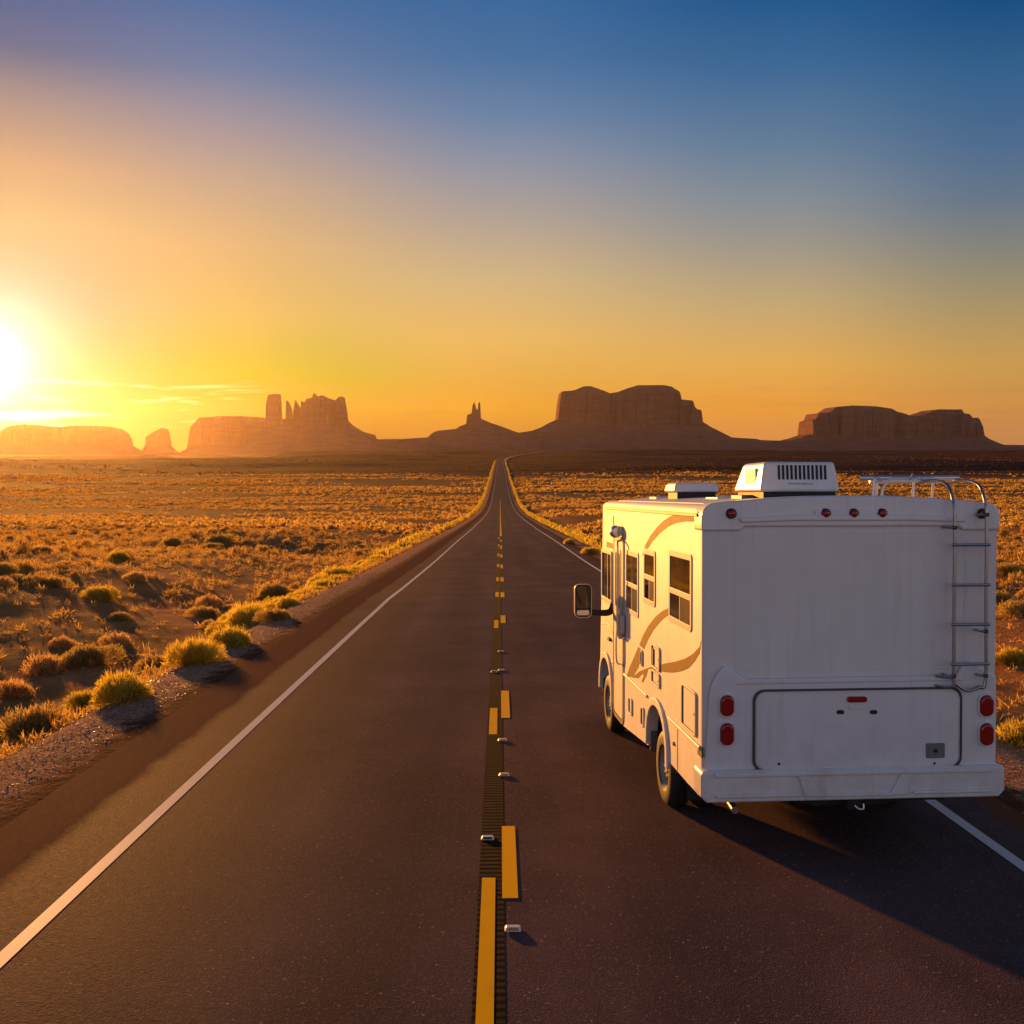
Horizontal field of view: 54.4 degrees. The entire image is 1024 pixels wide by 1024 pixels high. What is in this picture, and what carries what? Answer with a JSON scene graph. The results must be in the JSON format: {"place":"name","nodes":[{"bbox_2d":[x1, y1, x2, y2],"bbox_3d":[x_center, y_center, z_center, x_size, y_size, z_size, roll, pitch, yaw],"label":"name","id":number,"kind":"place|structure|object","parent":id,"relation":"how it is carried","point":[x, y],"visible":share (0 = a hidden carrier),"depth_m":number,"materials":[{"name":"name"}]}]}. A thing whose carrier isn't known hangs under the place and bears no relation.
{"place":"outdoors","nodes":[
{"label":"outdoors","id":0,"kind":"place"},
{"bbox_2d":[223,604,236,609],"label":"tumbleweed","id":1,"kind":"object","parent":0,"point":[226,607],"visible":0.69,"depth_m":35.96,"materials":[{"name":"brown plant"}]},
{"bbox_2d":[0,451,1023,1023],"bbox_3d":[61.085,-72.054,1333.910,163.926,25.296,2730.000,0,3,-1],"label":"road","id":2,"kind":"structure","parent":0,"point":[308,851],"depth_m":8.54,"materials":[{"name":"grey asphalt"}]},
{"bbox_2d":[0,451,541,967],"bbox_3d":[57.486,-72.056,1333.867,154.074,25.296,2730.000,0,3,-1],"label":"edge line marking","id":3,"kind":"structure","parent":2,"relation":"on","point":[48,915],"depth_m":9.58,"materials":[{"name":"white paint"}]},
{"bbox_2d":[475,878,494,1023],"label":"lane dash marking","id":4,"kind":"object","parent":2,"relation":"on","point":[485,998],"visible":1,"depth_m":6.83,"materials":[{"name":"yellow paint"}]},
{"bbox_2d":[471,543,504,1023],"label":"rumble strip marking","id":5,"kind":"object","parent":2,"relation":"on","point":[491,851],"visible":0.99,"depth_m":9.60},
{"bbox_2d":[481,835,493,839],"bbox_3d":[-0.225,2.995,9.174,0.119,0.024,0.094,0,1,-1],"label":"pavement marker","id":6,"kind":"object","parent":5,"relation":"on","point":[487,837],"visible":1,"depth_m":9.14,"materials":[{"name":"plastic"}]},
{"bbox_2d":[489,708,496,733],"bbox_3d":[-0.261,2.926,13.982,0.110,0.070,1.630,0,3,-1],"label":"lane dash marking","id":7,"kind":"object","parent":2,"relation":"on","point":[493,722],"visible":1,"depth_m":13.91,"materials":[{"name":"yellow paint"}]},
{"bbox_2d":[494,620,498,627],"bbox_3d":[-0.387,2.748,24.455,0.110,0.065,1.500,0,3,-1],"label":"lane dash marking","id":8,"kind":"object","parent":2,"relation":"on","point":[496,622],"visible":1,"depth_m":24.53,"materials":[{"name":"yellow paint"}]},
{"bbox_2d":[500,507,501,535],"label":"line marking","id":9,"kind":"object","parent":2,"relation":"on","point":[500,523],"visible":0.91,"depth_m":147.72,"materials":[{"name":"yellow paint"}]},
{"bbox_2d":[501,615,505,622],"bbox_3d":[-0.226,2.733,25.407,0.125,0.070,1.600,0,3,-1],"label":"lane dash marking","id":10,"kind":"object","parent":2,"relation":"on","point":[503,618],"visible":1,"depth_m":25.32,"materials":[{"name":"yellow paint"}]},
{"bbox_2d":[499,773,509,775],"bbox_3d":[-0.088,2.960,11.247,0.119,0.024,0.094,0,1,-1],"label":"pavement marker","id":11,"kind":"object","parent":2,"relation":"on","point":[503,774],"visible":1,"depth_m":11.21,"materials":[{"name":"plastic"}]},
{"bbox_2d":[501,691,509,717],"bbox_3d":[-0.102,2.906,15.120,0.125,0.084,1.960,0,3,-1],"label":"lane dash marking","id":12,"kind":"object","parent":2,"relation":"on","point":[505,709],"visible":1,"depth_m":14.97,"materials":[{"name":"yellow paint"}]},
{"bbox_2d":[502,826,517,897],"bbox_3d":[-0.025,3.016,8.666,0.125,0.073,1.700,0,3,-1],"label":"lane dash marking","id":13,"kind":"object","parent":2,"relation":"on","point":[509,878],"visible":1,"depth_m":8.52,"materials":[{"name":"yellow paint"}]},
{"bbox_2d":[505,925,520,931],"bbox_3d":[0.005,3.028,7.255,0.119,0.024,0.094,0,1,-1],"label":"pavement marker","id":14,"kind":"object","parent":2,"relation":"on","point":[512,928],"visible":1,"depth_m":7.22,"materials":[{"name":"plastic"}]},
{"bbox_2d":[503,463,1023,870],"bbox_3d":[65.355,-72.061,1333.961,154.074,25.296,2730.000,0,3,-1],"label":"edge line marking","id":15,"kind":"object","parent":2,"relation":"on","point":[988,841],"visible":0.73,"depth_m":9.39,"materials":[{"name":"white paint"}]},
{"bbox_2d":[574,462,1003,813],"bbox_3d":[2.484,1.242,11.312,3.143,3.478,5.806,0,1,-4],"label":"motorhome","id":16,"kind":"object","parent":2,"relation":"on","point":[801,632],"visible":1,"depth_m":8.57,"materials":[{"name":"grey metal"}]},
{"bbox_2d":[601,548,612,603],"bbox_3d":[1.264,0.854,13.286,0.024,0.700,0.800,0,1,-4],"label":"cab window","id":17,"kind":"structure","parent":16,"relation":"in","point":[606,555],"depth_m":13.22,"materials":[{"name":"grey"}]},
{"bbox_2d":[613,537,624,723],"bbox_3d":[1.295,1.449,12.417,0.094,2.290,0.710,0,1,-4],"label":"entry door","id":18,"kind":"structure","parent":16,"relation":"in","point":[618,644],"depth_m":12.30,"materials":[{"name":"grey metal"}]},
{"bbox_2d":[625,549,638,617],"bbox_3d":[1.392,0.825,11.565,0.013,0.740,0.770,0,1,-4],"label":"side window","id":19,"kind":"structure","parent":16,"relation":"in","point":[631,557],"depth_m":11.53,"materials":[{"name":"grey glass"}]},
{"bbox_2d":[643,548,655,607],"bbox_3d":[1.463,0.694,10.596,0.013,0.590,0.590,0,1,-4],"label":"side window","id":20,"kind":"structure","parent":16,"relation":"in","point":[649,556],"depth_m":10.59,"materials":[{"name":"grey glass"}]},
{"bbox_2d":[668,549,691,631],"bbox_3d":[1.558,0.717,9.244,0.013,0.695,0.880,0,1,-4],"label":"side window","id":21,"kind":"structure","parent":16,"relation":"in","point":[680,563],"depth_m":9.22,"materials":[{"name":"grey glass"}]},
{"bbox_2d":[681,683,696,736],"bbox_3d":[1.577,1.763,8.897,0.029,0.390,0.510,0,1,-4],"label":"compartment door","id":22,"kind":"structure","parent":16,"relation":"in","point":[688,696],"depth_m":8.89,"materials":[{"name":"grey"}]},
{"bbox_2d":[755,689,959,768],"bbox_3d":[2.969,1.862,8.538,1.801,0.664,0.050,0,1,-4],"label":"cargo door","id":23,"kind":"structure","parent":16,"relation":"in","point":[862,728],"depth_m":8.53,"materials":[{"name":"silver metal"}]},
{"bbox_2d":[0,450,1023,827],"bbox_3d":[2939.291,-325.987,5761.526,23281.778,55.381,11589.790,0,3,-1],"label":"ground","id":24,"kind":"structure","parent":0,"point":[58,690],"depth_m":80.72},
{"bbox_2d":[0,724,5,739],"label":"rabbitbrush","id":25,"kind":"object","parent":24,"relation":"on","point":[2,732],"visible":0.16,"depth_m":15.90,"materials":[{"name":"yellow plant"}]},
{"bbox_2d":[0,575,15,588],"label":"sagebrush","id":26,"kind":"object","parent":24,"relation":"on","point":[5,580],"visible":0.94,"depth_m":34.62,"materials":[{"name":"brown plant"}]},
{"bbox_2d":[0,566,17,574],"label":"sagebrush","id":27,"kind":"object","parent":24,"relation":"on","point":[9,570],"visible":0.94,"depth_m":37.66,"materials":[{"name":"green plant"}]},
{"bbox_2d":[0,561,20,574],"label":"sagebrush","id":28,"kind":"object","parent":24,"relation":"on","point":[5,564],"visible":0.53,"depth_m":38.13,"materials":[{"name":"brown plant"}]},
{"bbox_2d":[8,574,22,583],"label":"sagebrush","id":29,"kind":"object","parent":24,"relation":"on","point":[14,577],"visible":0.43,"depth_m":36.16,"materials":[{"name":"brown plant"}]},
{"bbox_2d":[0,677,36,698],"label":"sagebrush","id":30,"kind":"object","parent":24,"relation":"on","point":[12,689],"visible":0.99,"depth_m":19.99,"materials":[{"name":"brown plant"}]},
{"bbox_2d":[17,572,49,585],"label":"sagebrush","id":31,"kind":"object","parent":24,"relation":"on","point":[24,579],"visible":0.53,"depth_m":36.03,"materials":[{"name":"brown plant"}]},
{"bbox_2d":[0,700,69,741],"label":"sagebrush","id":32,"kind":"object","parent":24,"relation":"on","point":[36,719],"visible":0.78,"depth_m":15.42,"materials":[{"name":"green plant"}]},
{"bbox_2d":[21,651,69,676],"bbox_3d":[-10.696,3.444,22.680,1.016,0.657,1.331,1,4,14],"label":"sagebrush","id":33,"kind":"object","parent":24,"relation":"on","point":[47,664],"visible":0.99,"depth_m":22.50,"materials":[{"name":"brown plant"}]},
{"bbox_2d":[38,544,54,552],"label":"sagebrush","id":34,"kind":"object","parent":24,"relation":"on","point":[48,549],"visible":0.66,"depth_m":55.96,"materials":[{"name":"brown plant"}]},
{"bbox_2d":[39,576,72,588],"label":"sagebrush","id":35,"kind":"object","parent":24,"relation":"on","point":[57,582],"visible":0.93,"depth_m":35.98,"materials":[{"name":"brown plant"}]},
{"bbox_2d":[47,634,79,649],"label":"sagebrush","id":36,"kind":"object","parent":24,"relation":"on","point":[58,642],"visible":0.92,"depth_m":25.32,"materials":[{"name":"brown plant"}]},
{"bbox_2d":[0,424,153,455],"bbox_3d":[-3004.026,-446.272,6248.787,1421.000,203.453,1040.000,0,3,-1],"label":"mesa","id":37,"kind":"structure","parent":24,"relation":"on","point":[24,439],"depth_m":6103.02,"materials":[{"name":"orange stone"}]},
{"bbox_2d":[62,688,97,709],"bbox_3d":[-7.530,3.311,17.674,0.918,0.398,0.667,-1,4,-14],"label":"rabbitbrush","id":38,"kind":"object","parent":24,"relation":"on","point":[78,700],"visible":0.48,"depth_m":17.54,"materials":[{"name":"yellow plant"}]},
{"bbox_2d":[59,642,128,669],"bbox_3d":[-10.126,3.392,23.786,1.300,0.608,1.782,4,5,50],"label":"sagebrush","id":39,"kind":"object","parent":24,"relation":"on","point":[83,655],"visible":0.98,"depth_m":23.64,"materials":[{"name":"green plant"}]},
{"bbox_2d":[80,584,120,601],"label":"rabbitbrush","id":40,"kind":"object","parent":24,"relation":"on","point":[104,593],"visible":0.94,"depth_m":34.23,"materials":[{"name":"green plant"}]},
{"bbox_2d":[97,631,131,646],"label":"sagebrush","id":41,"kind":"object","parent":24,"relation":"on","point":[119,637],"visible":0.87,"depth_m":26.33,"materials":[{"name":"brown plant"}]},
{"bbox_2d":[106,549,131,561],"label":"rabbitbrush","id":42,"kind":"object","parent":24,"relation":"on","point":[121,556],"visible":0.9,"depth_m":50.88,"materials":[{"name":"green plant"}]},
{"bbox_2d":[107,611,134,620],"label":"sagebrush","id":43,"kind":"object","parent":24,"relation":"on","point":[117,616],"visible":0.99,"depth_m":30.51,"materials":[{"name":"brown plant"}]},
{"bbox_2d":[89,669,154,709],"bbox_3d":[-6.236,2.766,15.891,1.060,0.603,1.421,-2,4,-30],"label":"rabbitbrush","id":44,"kind":"object","parent":24,"relation":"on","point":[123,687],"visible":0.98,"depth_m":15.63,"materials":[{"name":"yellow plant"}]},
{"bbox_2d":[120,570,146,581],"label":"sagebrush","id":45,"kind":"object","parent":24,"relation":"on","point":[129,575],"visible":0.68,"depth_m":40.63,"materials":[{"name":"brown plant"}]},
{"bbox_2d":[132,651,168,674],"bbox_3d":[-7.978,3.379,22.180,1.098,0.522,0.977,0,3,3],"label":"sagebrush","id":46,"kind":"object","parent":24,"relation":"on","point":[157,658],"visible":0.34,"depth_m":22.08,"materials":[{"name":"brown plant"}]},
{"bbox_2d":[122,428,181,455],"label":"butte","id":47,"kind":"object","parent":24,"relation":"on","point":[158,442],"visible":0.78,"depth_m":6409.22,"materials":[{"name":"orange stone"}]},
{"bbox_2d":[161,535,183,546],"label":"sagebrush","id":48,"kind":"object","parent":24,"relation":"on","point":[175,541],"visible":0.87,"depth_m":78.25,"materials":[{"name":"green plant"}]},
{"bbox_2d":[160,636,228,667],"bbox_3d":[-6.154,2.671,19.258,1.270,0.682,1.199,-2,4,-28],"label":"rabbitbrush","id":49,"kind":"object","parent":24,"relation":"on","point":[192,652],"visible":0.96,"depth_m":19.05,"materials":[{"name":"yellow plant"}]},
{"bbox_2d":[183,605,221,617],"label":"sagebrush","id":50,"kind":"object","parent":24,"relation":"on","point":[206,612],"visible":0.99,"depth_m":32.74,"materials":[{"name":"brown plant"}]},
{"bbox_2d":[202,619,212,626],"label":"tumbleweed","id":51,"kind":"object","parent":24,"relation":"on","point":[207,621],"visible":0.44,"depth_m":30.36,"materials":[{"name":"brown plant"}]},
{"bbox_2d":[195,592,223,607],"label":"sagebrush","id":52,"kind":"object","parent":24,"relation":"on","point":[209,601],"visible":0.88,"depth_m":36.67,"materials":[{"name":"brown plant"}]},
{"bbox_2d":[200,542,226,549],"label":"sagebrush","id":53,"kind":"object","parent":24,"relation":"on","point":[209,545],"visible":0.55,"depth_m":76.01,"materials":[{"name":"brown plant"}]},
{"bbox_2d":[205,618,224,631],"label":"rabbitbrush","id":54,"kind":"object","parent":24,"relation":"on","point":[215,623],"visible":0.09,"depth_m":29.03,"materials":[{"name":"yellow plant"}]},
{"bbox_2d":[204,620,226,635],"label":"rabbitbrush","id":55,"kind":"object","parent":24,"relation":"on","point":[210,630],"visible":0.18,"depth_m":27.40,"materials":[{"name":"yellow plant"}]},
{"bbox_2d":[202,533,239,545],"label":"sagebrush","id":56,"kind":"object","parent":24,"relation":"on","point":[226,539],"visible":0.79,"depth_m":80.17,"materials":[{"name":"green plant"}]},
{"bbox_2d":[216,613,226,621],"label":"rabbitbrush","id":57,"kind":"object","parent":24,"relation":"on","point":[222,617],"visible":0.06,"depth_m":30.19,"materials":[{"name":"yellow plant"}]},
{"bbox_2d":[180,416,265,454],"bbox_3d":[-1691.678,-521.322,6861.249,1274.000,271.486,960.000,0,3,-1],"label":"mesa","id":58,"kind":"structure","parent":24,"relation":"on","point":[212,435],"depth_m":6687.92,"materials":[{"name":"orange stone"}]},
{"bbox_2d":[206,624,252,648],"bbox_3d":[-6.070,2.662,21.475,1.224,0.569,1.000,3,5,42],"label":"rabbitbrush","id":59,"kind":"object","parent":24,"relation":"on","point":[229,636],"visible":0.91,"depth_m":21.27,"materials":[{"name":"yellow plant"}]},
{"bbox_2d":[222,599,266,630],"bbox_3d":[-7.286,2.849,27.611,1.649,0.938,1.908,-2,4,-28],"label":"rabbitbrush","id":60,"kind":"object","parent":24,"relation":"on","point":[241,616],"visible":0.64,"depth_m":27.17,"materials":[{"name":"yellow plant"}]},
{"bbox_2d":[261,601,279,609],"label":"rabbitbrush","id":61,"kind":"object","parent":24,"relation":"on","point":[270,604],"visible":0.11,"depth_m":30.57,"materials":[{"name":"yellow plant"}]},
{"bbox_2d":[252,607,291,623],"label":"sagebrush","id":62,"kind":"object","parent":24,"relation":"on","point":[277,614],"visible":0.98,"depth_m":25.68,"materials":[{"name":"green plant"}]},
{"bbox_2d":[254,580,293,598],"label":"sagebrush","id":63,"kind":"object","parent":24,"relation":"on","point":[276,588],"visible":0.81,"depth_m":40.50,"materials":[{"name":"green plant"}]},
{"bbox_2d":[274,595,299,608],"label":"rabbitbrush","id":64,"kind":"object","parent":24,"relation":"on","point":[286,602],"visible":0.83,"depth_m":30.21,"materials":[{"name":"yellow plant"}]},
{"bbox_2d":[286,589,309,597],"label":"rabbitbrush","id":65,"kind":"object","parent":24,"relation":"on","point":[295,593],"visible":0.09,"depth_m":35.72,"materials":[{"name":"yellow plant"}]},
{"bbox_2d":[200,393,397,455],"bbox_3d":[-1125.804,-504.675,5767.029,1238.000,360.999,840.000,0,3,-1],"label":"butte","id":66,"kind":"object","parent":24,"relation":"on","point":[315,422],"visible":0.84,"depth_m":5681.91,"materials":[{"name":"red stone"}]},
{"bbox_2d":[296,586,316,593],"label":"rabbitbrush","id":67,"kind":"object","parent":24,"relation":"on","point":[306,590],"visible":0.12,"depth_m":36.36,"materials":[{"name":"yellow plant"}]},
{"bbox_2d":[309,585,324,591],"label":"rabbitbrush","id":68,"kind":"object","parent":24,"relation":"on","point":[315,587],"visible":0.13,"depth_m":38.28,"materials":[{"name":"yellow plant"}]},
{"bbox_2d":[305,572,334,586],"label":"rabbitbrush","id":69,"kind":"object","parent":24,"relation":"on","point":[317,577],"visible":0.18,"depth_m":44.08,"materials":[{"name":"yellow plant"}]},
{"bbox_2d":[309,579,335,586],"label":"rabbitbrush","id":70,"kind":"object","parent":24,"relation":"on","point":[324,582],"visible":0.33,"depth_m":39.86,"materials":[{"name":"yellow plant"}]},
{"bbox_2d":[312,577,336,583],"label":"rabbitbrush","id":71,"kind":"object","parent":24,"relation":"on","point":[322,578],"visible":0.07,"depth_m":41.45,"materials":[{"name":"yellow plant"}]},
{"bbox_2d":[318,565,349,575],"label":"rabbitbrush","id":72,"kind":"object","parent":24,"relation":"on","point":[335,570],"visible":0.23,"depth_m":46.02,"materials":[{"name":"yellow plant"}]},
{"bbox_2d":[327,574,346,580],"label":"rabbitbrush","id":73,"kind":"object","parent":24,"relation":"on","point":[335,578],"visible":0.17,"depth_m":43.45,"materials":[{"name":"yellow plant"}]},
{"bbox_2d":[366,554,384,559],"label":"rabbitbrush","id":74,"kind":"object","parent":24,"relation":"on","point":[374,556],"visible":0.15,"depth_m":58.53,"materials":[{"name":"yellow plant"}]},
{"bbox_2d":[397,402,541,450],"bbox_3d":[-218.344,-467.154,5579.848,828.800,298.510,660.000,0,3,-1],"label":"butte","id":75,"kind":"object","parent":24,"relation":"on","point":[475,432],"visible":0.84,"depth_m":5502.85,"materials":[{"name":"red stone"}]},
{"bbox_2d":[371,460,602,556],"bbox_3d":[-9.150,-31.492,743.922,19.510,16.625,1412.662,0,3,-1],"label":"verge cover","id":76,"kind":"object","parent":24,"relation":"on","point":[416,536],"visible":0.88,"depth_m":120.40,"materials":[{"name":"yellow plant"}]},
{"bbox_2d":[0,487,1023,533],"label":"scrub cover","id":77,"kind":"object","parent":24,"relation":"on","point":[31,518],"visible":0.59,"depth_m":339.50,"materials":[{"name":"brown plant"}]},
{"bbox_2d":[0,527,1023,759],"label":"dry grass","id":78,"kind":"structure","parent":24,"relation":"on","point":[149,673],"depth_m":50.27,"materials":[{"name":"plant"}]},
{"bbox_2d":[0,471,1023,493],"bbox_3d":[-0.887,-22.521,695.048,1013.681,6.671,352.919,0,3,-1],"label":"scrub cover","id":79,"kind":"object","parent":24,"relation":"on","point":[604,485],"visible":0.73,"depth_m":643.86,"materials":[{"name":"brown plant"}]},
{"bbox_2d":[0,520,1023,601],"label":"sagebrush cover","id":80,"kind":"object","parent":24,"relation":"on","point":[21,544],"visible":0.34,"depth_m":82.51,"materials":[{"name":"plant"}]},
{"bbox_2d":[0,573,1023,817],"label":"gravel","id":81,"kind":"structure","parent":24,"relation":"on","point":[172,697],"depth_m":14.84,"materials":[{"name":"brown gravel"}]},
{"bbox_2d":[0,453,1023,474],"bbox_3d":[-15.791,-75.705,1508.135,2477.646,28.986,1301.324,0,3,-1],"label":"ridge scrub cover","id":82,"kind":"object","parent":24,"relation":"on","point":[873,471],"visible":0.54,"depth_m":1065.32,"materials":[{"name":"brown plant"}]},
{"bbox_2d":[563,538,574,543],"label":"rabbitbrush","id":83,"kind":"object","parent":24,"relation":"on","point":[569,541],"visible":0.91,"depth_m":74.22,"materials":[{"name":"yellow plant"}]},
{"bbox_2d":[579,545,600,553],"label":"rabbitbrush","id":84,"kind":"object","parent":24,"relation":"on","point":[590,550],"visible":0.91,"depth_m":60.16,"materials":[{"name":"yellow plant"}]},
{"bbox_2d":[520,385,793,450],"bbox_3d":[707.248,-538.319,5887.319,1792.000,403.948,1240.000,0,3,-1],"label":"mesa","id":85,"kind":"structure","parent":24,"relation":"on","point":[642,417],"depth_m":5686.44,"materials":[{"name":"red stone"}]},
{"bbox_2d":[768,406,1023,450],"bbox_3d":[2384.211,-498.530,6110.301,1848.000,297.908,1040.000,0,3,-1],"label":"mesa","id":86,"kind":"structure","parent":24,"relation":"on","point":[853,428],"depth_m":5946.00,"materials":[{"name":"red stone"}]},
{"bbox_2d":[996,590,1016,603],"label":"sagebrush","id":87,"kind":"object","parent":24,"relation":"on","point":[1000,596],"visible":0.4,"depth_m":34.73,"materials":[{"name":"green plant"}]},
{"bbox_2d":[995,646,1023,666],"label":"rabbitbrush","id":88,"kind":"object","parent":24,"relation":"on","point":[1003,656],"visible":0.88,"depth_m":22.45,"materials":[{"name":"yellow plant"}]},
{"bbox_2d":[996,716,1023,748],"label":"rabbitbrush","id":89,"kind":"object","parent":24,"relation":"on","point":[1017,732],"visible":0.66,"depth_m":14.37,"materials":[{"name":"yellow plant"}]},
{"bbox_2d":[996,596,1023,617],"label":"sagebrush","id":90,"kind":"object","parent":24,"relation":"on","point":[1012,607],"visible":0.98,"depth_m":27.21,"materials":[{"name":"green plant"}]},
{"bbox_2d":[996,562,1023,575],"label":"sagebrush","id":91,"kind":"object","parent":24,"relation":"on","point":[1004,568],"visible":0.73,"depth_m":47.69,"materials":[{"name":"green plant"}]},
{"bbox_2d":[1015,589,1023,597],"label":"sagebrush","id":92,"kind":"object","parent":24,"relation":"on","point":[1021,592],"visible":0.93,"depth_m":36.38,"materials":[{"name":"green plant"}]},
{"bbox_2d":[0,0,1023,451],"label":"sky","id":93,"kind":"structure","parent":0,"point":[770,214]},
{"bbox_2d":[504,451,546,459],"bbox_3d":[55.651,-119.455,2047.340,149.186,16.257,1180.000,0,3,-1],"label":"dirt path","id":94,"kind":"structure","parent":0,"point":[519,455],"depth_m":1817.61,"materials":[{"name":"brown soil"}]},
{"bbox_2d":[381,439,1023,447],"bbox_3d":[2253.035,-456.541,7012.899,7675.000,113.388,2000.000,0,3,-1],"label":"hills","id":95,"kind":"structure","parent":0,"point":[397,440],"depth_m":6826.23,"materials":[{"name":"red stone"}]}
]}

